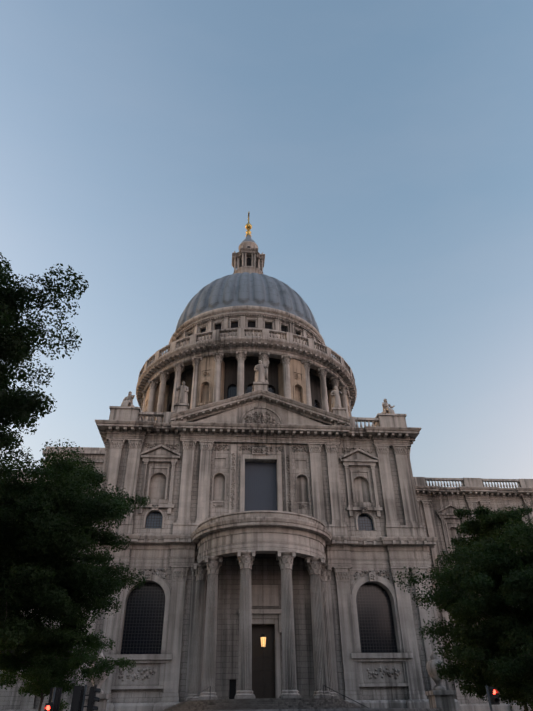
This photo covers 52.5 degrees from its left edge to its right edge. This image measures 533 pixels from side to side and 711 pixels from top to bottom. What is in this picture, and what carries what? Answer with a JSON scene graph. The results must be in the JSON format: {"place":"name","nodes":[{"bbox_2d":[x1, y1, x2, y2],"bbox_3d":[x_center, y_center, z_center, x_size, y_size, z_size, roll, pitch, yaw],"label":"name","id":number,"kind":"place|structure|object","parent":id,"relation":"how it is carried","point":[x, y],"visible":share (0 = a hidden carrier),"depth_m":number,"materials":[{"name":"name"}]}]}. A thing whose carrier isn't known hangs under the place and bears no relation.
{"place":"outdoors","nodes":[
{"label":"outdoors","id":0,"kind":"place"},
{"bbox_2d":[0,382,532,710],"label":"cathedral facade","id":1,"kind":"structure","parent":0,"point":[277,542],"depth_m":55.33,"materials":[{"name":"grey stone"}]},
{"bbox_2d":[121,391,134,406],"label":"corner statue","id":2,"kind":"object","parent":1,"relation":"on","point":[128,400],"visible":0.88,"depth_m":66.23,"materials":[{"name":"stone"}]},
{"bbox_2d":[174,381,188,402],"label":"pediment statue","id":3,"kind":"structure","parent":1,"relation":"on","point":[183,389],"depth_m":66.59,"materials":[{"name":"stone"}]},
{"bbox_2d":[136,211,356,422],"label":"dome","id":4,"kind":"structure","parent":1,"relation":"on","point":[239,323],"depth_m":97.55,"materials":[{"name":"grey stone"}]},
{"bbox_2d":[254,360,268,381],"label":"statue apex","id":5,"kind":"object","parent":1,"relation":"on","point":[261,375],"visible":0.92,"depth_m":69.08,"materials":[{"name":"stone"}]},
{"bbox_2d":[330,386,344,407],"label":"pediment statue","id":6,"kind":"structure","parent":1,"relation":"on","point":[335,399],"depth_m":67.95,"materials":[{"name":"stone"}]},
{"bbox_2d":[381,399,394,413],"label":"corner statue","id":7,"kind":"object","parent":1,"relation":"on","point":[387,407],"visible":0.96,"depth_m":68.50,"materials":[{"name":"stone"}]},
{"bbox_2d":[0,446,532,709],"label":"cathedral wings","id":8,"kind":"object","parent":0,"point":[439,521],"visible":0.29,"depth_m":79.91},
{"bbox_2d":[0,0,532,487],"label":"sky","id":9,"kind":"structure","parent":0,"point":[378,153],"materials":[{"name":"blue"}]},
{"label":"ground","id":10,"kind":"structure","parent":0,"visible":0},
{"bbox_2d":[0,252,88,469],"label":"tall plane tree","id":11,"kind":"object","parent":10,"relation":"on","point":[19,405],"visible":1,"depth_m":24.64,"materials":[{"name":"green plant"}]},
{"bbox_2d":[0,611,135,710],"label":"tree","id":12,"kind":"object","parent":10,"relation":"on","point":[53,662],"visible":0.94,"depth_m":32.53,"materials":[{"name":"green plant"}]},
{"bbox_2d":[0,438,149,658],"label":"garden tree","id":13,"kind":"object","parent":10,"relation":"on","point":[45,542],"visible":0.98,"depth_m":31.67,"materials":[{"name":"green plant"}]},
{"bbox_2d":[83,653,109,710],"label":"pier urn","id":14,"kind":"object","parent":10,"relation":"on","point":[101,704],"visible":0.4,"depth_m":40.22,"materials":[{"name":"stone"}]},
{"bbox_2d":[425,651,455,710],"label":"pier urn","id":15,"kind":"object","parent":10,"relation":"on","point":[439,695],"visible":0.85,"depth_m":41.69,"materials":[{"name":"stone"}]},
{"bbox_2d":[393,516,532,710],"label":"garden tree","id":16,"kind":"object","parent":10,"relation":"on","point":[502,637],"visible":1,"depth_m":33.10,"materials":[{"name":"green plant"}]},
{"bbox_2d":[450,505,532,710],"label":"garden tree","id":17,"kind":"object","parent":10,"relation":"on","point":[489,522],"visible":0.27,"depth_m":38.92,"materials":[{"name":"green plant"}]},
{"bbox_3d":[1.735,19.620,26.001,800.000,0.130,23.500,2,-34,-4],"label":"road","id":18,"kind":"structure","parent":0,"visible":0},
{"bbox_2d":[44,687,61,710],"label":"traffic signal","id":19,"kind":"object","parent":18,"relation":"on","point":[53,704],"visible":1,"depth_m":25.54,"materials":[{"name":"grey metal"}]},
{"bbox_2d":[70,684,100,710],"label":"traffic signal","id":20,"kind":"object","parent":18,"relation":"on","point":[78,698],"visible":1,"depth_m":25.55,"materials":[{"name":"grey metal"}]},
{"bbox_2d":[485,685,499,710],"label":"traffic signal","id":21,"kind":"object","parent":18,"relation":"on","point":[492,695],"visible":1,"depth_m":27.15,"materials":[{"name":"grey metal"}]}
]}

